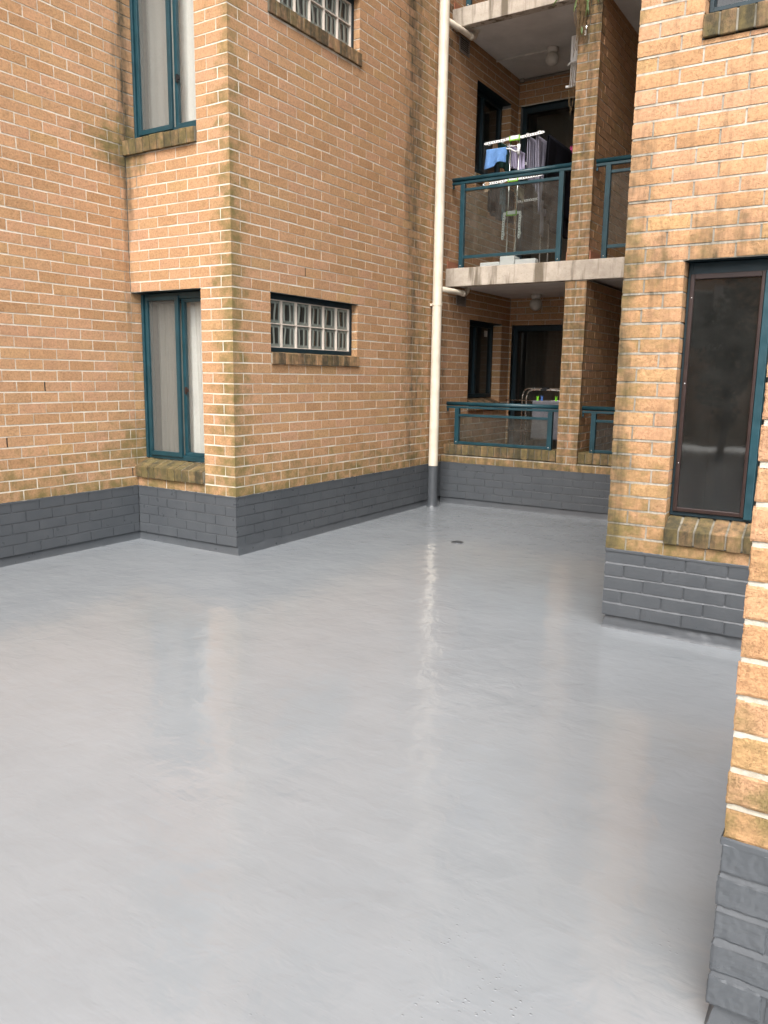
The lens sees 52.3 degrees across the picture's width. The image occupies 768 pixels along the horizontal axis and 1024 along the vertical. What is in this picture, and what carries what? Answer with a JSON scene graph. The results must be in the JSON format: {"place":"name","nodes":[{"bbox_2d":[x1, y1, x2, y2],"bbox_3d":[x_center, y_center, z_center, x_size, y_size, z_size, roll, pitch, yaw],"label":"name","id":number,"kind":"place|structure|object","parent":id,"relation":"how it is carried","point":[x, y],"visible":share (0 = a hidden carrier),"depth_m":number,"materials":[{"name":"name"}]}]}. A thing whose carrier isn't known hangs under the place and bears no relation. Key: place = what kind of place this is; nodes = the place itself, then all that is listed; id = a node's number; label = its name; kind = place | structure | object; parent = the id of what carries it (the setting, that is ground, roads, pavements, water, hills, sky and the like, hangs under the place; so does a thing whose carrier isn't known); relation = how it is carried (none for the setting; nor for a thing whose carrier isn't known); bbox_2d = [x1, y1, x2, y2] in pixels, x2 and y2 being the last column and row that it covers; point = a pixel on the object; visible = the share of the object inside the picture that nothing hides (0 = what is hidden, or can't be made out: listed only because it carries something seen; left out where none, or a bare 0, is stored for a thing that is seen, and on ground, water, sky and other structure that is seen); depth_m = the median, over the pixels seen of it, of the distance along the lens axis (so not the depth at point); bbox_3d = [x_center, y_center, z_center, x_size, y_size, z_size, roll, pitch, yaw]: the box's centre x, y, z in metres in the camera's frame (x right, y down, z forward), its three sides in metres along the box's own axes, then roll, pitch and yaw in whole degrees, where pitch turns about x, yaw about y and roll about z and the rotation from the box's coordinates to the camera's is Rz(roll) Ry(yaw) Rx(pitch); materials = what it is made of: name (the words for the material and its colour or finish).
{"place":"outdoors","nodes":[
{"label":"outdoors","id":0,"kind":"place"},
{"bbox_2d":[0,458,740,1023],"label":"floor","id":1,"kind":"structure","parent":0,"point":[414,766],"depth_m":2.96,"materials":[{"name":"grey paint"}]},
{"bbox_2d":[0,0,522,567],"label":"apartment wing","id":2,"kind":"structure","parent":1,"relation":"on","point":[272,206],"depth_m":6.78,"materials":[{"name":"orange brick"}]},
{"bbox_2d":[129,0,195,137],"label":"window","id":3,"kind":"structure","parent":2,"relation":"in","point":[150,20],"depth_m":6.56,"materials":[{"name":"teal metal"}]},
{"bbox_2d":[141,291,204,462],"bbox_3d":[-1.811,-1.190,6.935,0.842,1.462,0.097,7,12,32],"label":"window","id":4,"kind":"structure","parent":2,"relation":"in","point":[160,313],"depth_m":6.99,"materials":[{"name":"teal metal"}]},
{"bbox_2d":[167,303,187,461],"bbox_3d":[-1.954,-1.128,7.171,0.331,1.520,0.064,7,12,32],"label":"curtain","id":5,"kind":"object","parent":2,"relation":"hanging from","point":[182,383],"visible":0.02,"depth_m":7.09,"materials":[{"name":"white fabric"}]},
{"bbox_2d":[171,0,195,126],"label":"curtain","id":6,"kind":"object","parent":2,"relation":"hanging from","point":[187,58],"visible":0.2,"depth_m":6.52,"materials":[{"name":"white fabric"}]},
{"bbox_2d":[187,302,204,462],"bbox_3d":[-1.566,-1.077,6.910,0.441,1.560,0.052,7,12,32],"label":"curtain","id":7,"kind":"object","parent":2,"relation":"hanging from","point":[195,361],"visible":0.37,"depth_m":6.96,"materials":[{"name":"white fabric"}]},
{"bbox_2d":[270,294,351,355],"bbox_3d":[-0.706,-1.733,7.316,0.072,0.494,1.308,7,12,32],"label":"glass block window","id":8,"kind":"structure","parent":2,"relation":"in","point":[298,325],"depth_m":7.30,"materials":[{"name":"clear glass"}]},
{"bbox_2d":[276,0,353,48],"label":"glass block window","id":9,"kind":"structure","parent":2,"relation":"in","point":[335,17],"depth_m":7.10,"materials":[{"name":"clear glass"}]},
{"bbox_2d":[426,0,478,506],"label":"downpipe","id":10,"kind":"object","parent":2,"relation":"attached to","point":[445,20],"visible":0.93,"depth_m":8.80,"materials":[{"name":"beige plastic"}]},
{"bbox_2d":[456,295,465,306],"bbox_3d":[0.945,-2.596,9.585,0.014,0.135,0.255,7,12,32],"label":"wall vent","id":11,"kind":"object","parent":2,"relation":"attached to","point":[460,300],"depth_m":9.58,"materials":[{"name":"metal"}]},
{"bbox_2d":[459,34,469,57],"bbox_3d":[0.930,-5.374,9.010,0.014,0.175,0.255,7,12,32],"label":"wall vent","id":12,"kind":"object","parent":2,"relation":"attached to","point":[464,45],"depth_m":9.00,"materials":[{"name":"metal"}]},
{"bbox_2d":[467,322,492,397],"bbox_3d":[1.209,-2.023,10.425,0.060,0.976,0.982,7,12,32],"label":"window","id":13,"kind":"structure","parent":2,"relation":"in","point":[480,334],"depth_m":10.56,"materials":[{"name":"black glass"}]},
{"bbox_2d":[475,89,501,181],"bbox_3d":[1.255,-4.783,9.952,0.060,0.976,1.002,7,12,32],"label":"window","id":14,"kind":"structure","parent":2,"relation":"in","point":[489,113],"depth_m":10.00,"materials":[{"name":"black glass"}]},
{"bbox_2d":[451,541,462,543],"bbox_3d":[0.686,0.281,7.321,0.116,0.006,0.116,7,12,32],"label":"floor drain","id":15,"kind":"object","parent":1,"relation":"in","point":[457,542],"visible":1,"depth_m":7.29,"materials":[{"name":"grey paint"}]},
{"bbox_2d":[440,0,641,519],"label":"balcony block","id":16,"kind":"structure","parent":1,"relation":"on","point":[566,339],"depth_m":8.86,"materials":[{"name":"beige brick"}]},
{"bbox_2d":[466,0,471,5],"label":"balcony railing","id":17,"kind":"object","parent":16,"relation":"on","point":[468,2],"visible":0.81,"depth_m":8.64,"materials":[{"name":"teal metal"}]},
{"bbox_2d":[446,401,558,449],"bbox_3d":[1.361,-1.017,9.153,1.418,0.511,0.062,7,12,32],"label":"balcony railing","id":18,"kind":"object","parent":16,"relation":"on","point":[549,409],"visible":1,"depth_m":9.10,"materials":[{"name":"teal metal"}]},
{"bbox_2d":[452,162,571,267],"bbox_3d":[1.392,-3.288,8.758,1.423,1.012,0.062,7,12,32],"label":"balcony railing","id":19,"kind":"object","parent":16,"relation":"on","point":[561,169],"visible":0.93,"depth_m":8.67,"materials":[{"name":"teal metal"}]},
{"bbox_2d":[480,131,548,265],"bbox_3d":[1.725,-3.626,9.384,0.735,1.456,1.210,7,12,32],"label":"laundry rack","id":20,"kind":"object","parent":16,"relation":"on","point":[508,260],"visible":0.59,"depth_m":8.97,"materials":[{"name":"silver metal"}]},
{"bbox_2d":[484,182,489,192],"bbox_3d":[1.201,-3.785,9.112,0.060,0.117,0.042,7,12,32],"label":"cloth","id":21,"kind":"object","parent":20,"relation":"hanging from","point":[486,184],"visible":0.65,"depth_m":9.10,"materials":[{"name":"beige fabric"}]},
{"bbox_2d":[484,147,506,169],"bbox_3d":[1.270,-4.038,8.928,0.278,0.216,0.065,7,12,32],"label":"cloth","id":22,"kind":"object","parent":20,"relation":"hanging from","point":[494,156],"visible":1,"depth_m":8.92,"materials":[{"name":"blue fabric"}]},
{"bbox_2d":[487,188,506,222],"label":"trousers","id":23,"kind":"object","parent":20,"relation":"hanging from","point":[491,198],"visible":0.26,"depth_m":9.24,"materials":[{"name":"grey fabric"}]},
{"bbox_2d":[499,183,505,220],"bbox_3d":[1.389,-3.616,9.130,0.053,0.421,0.087,7,12,32],"label":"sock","id":24,"kind":"object","parent":20,"relation":"hanging from","point":[502,195],"visible":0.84,"depth_m":9.11,"materials":[{"name":"grey fabric"}]},
{"bbox_2d":[493,184,513,224],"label":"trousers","id":25,"kind":"object","parent":20,"relation":"hanging from","point":[497,209],"visible":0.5,"depth_m":9.31,"materials":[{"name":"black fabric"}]},
{"bbox_2d":[497,143,513,170],"bbox_3d":[1.459,-4.151,9.216,0.067,0.288,0.451,7,12,32],"label":"shirt","id":26,"kind":"object","parent":20,"relation":"hanging from","point":[504,166],"visible":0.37,"depth_m":9.15,"materials":[{"name":"green fabric"}]},
{"bbox_2d":[508,144,525,169],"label":"hanging clothes","id":27,"kind":"object","parent":20,"relation":"hanging from","point":[514,160],"visible":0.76,"depth_m":9.22,"materials":[{"name":"purple fabric"}]},
{"bbox_2d":[514,185,523,201],"bbox_3d":[1.611,-3.778,9.282,0.061,0.149,0.221,7,12,32],"label":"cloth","id":28,"kind":"object","parent":20,"relation":"hanging from","point":[520,193],"visible":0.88,"depth_m":9.27,"materials":[{"name":"fabric"}]},
{"bbox_2d":[526,137,535,186],"bbox_3d":[1.694,-4.000,8.937,0.068,0.518,0.246,7,12,32],"label":"towel","id":29,"kind":"object","parent":20,"relation":"hanging from","point":[531,146],"visible":0.67,"depth_m":8.88,"materials":[{"name":"fabric"}]},
{"bbox_2d":[535,135,546,215],"bbox_3d":[1.807,-3.841,8.956,0.076,0.836,0.355,7,12,32],"label":"towel","id":30,"kind":"object","parent":20,"relation":"hanging from","point":[540,152],"visible":0.66,"depth_m":8.87,"materials":[{"name":"fabric"}]},
{"bbox_2d":[539,178,543,237],"bbox_3d":[1.812,-3.497,8.997,0.049,0.640,0.087,7,12,32],"label":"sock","id":31,"kind":"object","parent":20,"relation":"hanging from","point":[541,220],"visible":0.69,"depth_m":8.99,"materials":[{"name":"grey fabric"}]},
{"bbox_2d":[541,134,571,220],"bbox_3d":[2.073,-3.888,9.182,0.087,0.824,1.072,7,12,32],"label":"shirt","id":32,"kind":"object","parent":20,"relation":"hanging from","point":[557,152],"visible":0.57,"depth_m":9.02,"materials":[{"name":"black fabric"}]},
{"bbox_2d":[546,209,568,238],"bbox_3d":[2.072,-3.586,9.304,0.083,0.564,0.702,7,12,31],"label":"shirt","id":33,"kind":"object","parent":20,"relation":"hanging from","point":[551,218],"visible":0.36,"depth_m":9.21,"materials":[{"name":"grey fabric"}]},
{"bbox_2d":[496,50,546,61],"bbox_3d":[1.679,-5.569,9.543,0.665,0.018,0.024,7,12,32],"label":"conduit","id":34,"kind":"object","parent":16,"relation":"attached to","point":[524,55],"visible":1,"depth_m":9.53,"materials":[{"name":"white paint"}]},
{"bbox_2d":[505,387,559,444],"bbox_3d":[1.996,-0.875,9.861,0.906,1.372,0.470,7,12,32],"label":"clothes airer","id":35,"kind":"object","parent":16,"relation":"on","point":[545,389],"visible":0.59,"depth_m":9.81,"materials":[{"name":"silver metal"}]},
{"bbox_2d":[530,400,558,440],"bbox_3d":[2.071,-1.119,9.578,0.560,0.479,0.047,7,12,32],"label":"towel","id":36,"kind":"object","parent":35,"relation":"hanging from","point":[538,429],"visible":0.4,"depth_m":9.64,"materials":[{"name":"fabric"}]},
{"bbox_2d":[529,294,541,310],"bbox_3d":[1.985,-2.735,10.210,0.166,0.209,0.166,7,12,32],"label":"ceiling light","id":37,"kind":"object","parent":16,"relation":"attached to","point":[535,304],"visible":1,"depth_m":10.15,"materials":[{"name":"white glass"}]},
{"bbox_2d":[509,325,562,448],"bbox_3d":[2.410,-1.453,10.778,1.387,2.186,0.090,7,12,32],"label":"sliding door","id":38,"kind":"structure","parent":16,"relation":"in","point":[537,350],"depth_m":10.88,"materials":[{"name":"black glass"}]},
{"bbox_2d":[520,70,569,82],"bbox_3d":[2.309,-5.624,9.993,1.209,0.040,0.060,7,12,32],"label":"ceiling pipe","id":39,"kind":"object","parent":16,"relation":"attached to","point":[522,80],"visible":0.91,"depth_m":10.13,"materials":[{"name":"metal"}]},
{"bbox_2d":[517,100,574,262],"bbox_3d":[2.451,-4.201,10.298,1.387,2.266,0.090,7,12,32],"label":"sliding door","id":40,"kind":"structure","parent":16,"relation":"in","point":[556,119],"depth_m":10.46,"materials":[{"name":"black glass"}]},
{"bbox_2d":[546,45,558,66],"bbox_3d":[2.011,-5.432,9.327,0.160,0.204,0.160,7,12,32],"label":"ceiling light","id":41,"kind":"object","parent":16,"relation":"attached to","point":[552,58],"visible":1,"depth_m":9.28,"materials":[{"name":"white glass"}]},
{"bbox_2d":[566,35,577,109],"bbox_3d":[2.203,-4.876,8.701,0.342,0.863,0.168,7,12,32],"label":"folding clothesline","id":42,"kind":"object","parent":16,"relation":"attached to","point":[572,64],"visible":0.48,"depth_m":8.72,"materials":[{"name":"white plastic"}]},
{"bbox_2d":[553,0,598,55],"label":"hanging vine","id":43,"kind":"object","parent":16,"relation":"hanging from","point":[582,6],"visible":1,"depth_m":7.96,"materials":[{"name":"green plant"}]},
{"bbox_2d":[582,406,614,453],"bbox_3d":[2.787,-0.840,8.263,1.435,0.511,0.062,7,12,32],"label":"balcony railing","id":44,"kind":"object","parent":16,"relation":"on","point":[595,410],"visible":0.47,"depth_m":8.53,"materials":[{"name":"teal metal"}]},
{"bbox_2d":[596,155,631,257],"bbox_3d":[2.820,-3.111,7.866,1.435,1.012,0.062,7,12,32],"label":"balcony railing","id":45,"kind":"object","parent":16,"relation":"on","point":[609,162],"visible":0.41,"depth_m":8.13,"materials":[{"name":"teal metal"}]},
{"bbox_2d":[601,0,767,651],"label":"apartment wing","id":46,"kind":"structure","parent":1,"relation":"on","point":[692,379],"depth_m":4.42,"materials":[{"name":"orange brick"}]},
{"bbox_2d":[670,259,767,522],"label":"window","id":47,"kind":"structure","parent":46,"relation":"in","point":[725,352],"depth_m":4.43,"materials":[{"name":"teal glass"}]},
{"bbox_2d":[709,0,764,12],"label":"window","id":48,"kind":"structure","parent":46,"relation":"in","point":[713,3],"depth_m":4.16,"materials":[{"name":"teal metal"}]},
{"bbox_2d":[704,363,767,1023],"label":"brick pier","id":49,"kind":"structure","parent":0,"point":[737,988],"depth_m":1.75,"materials":[{"name":"orange brick"}]}
]}

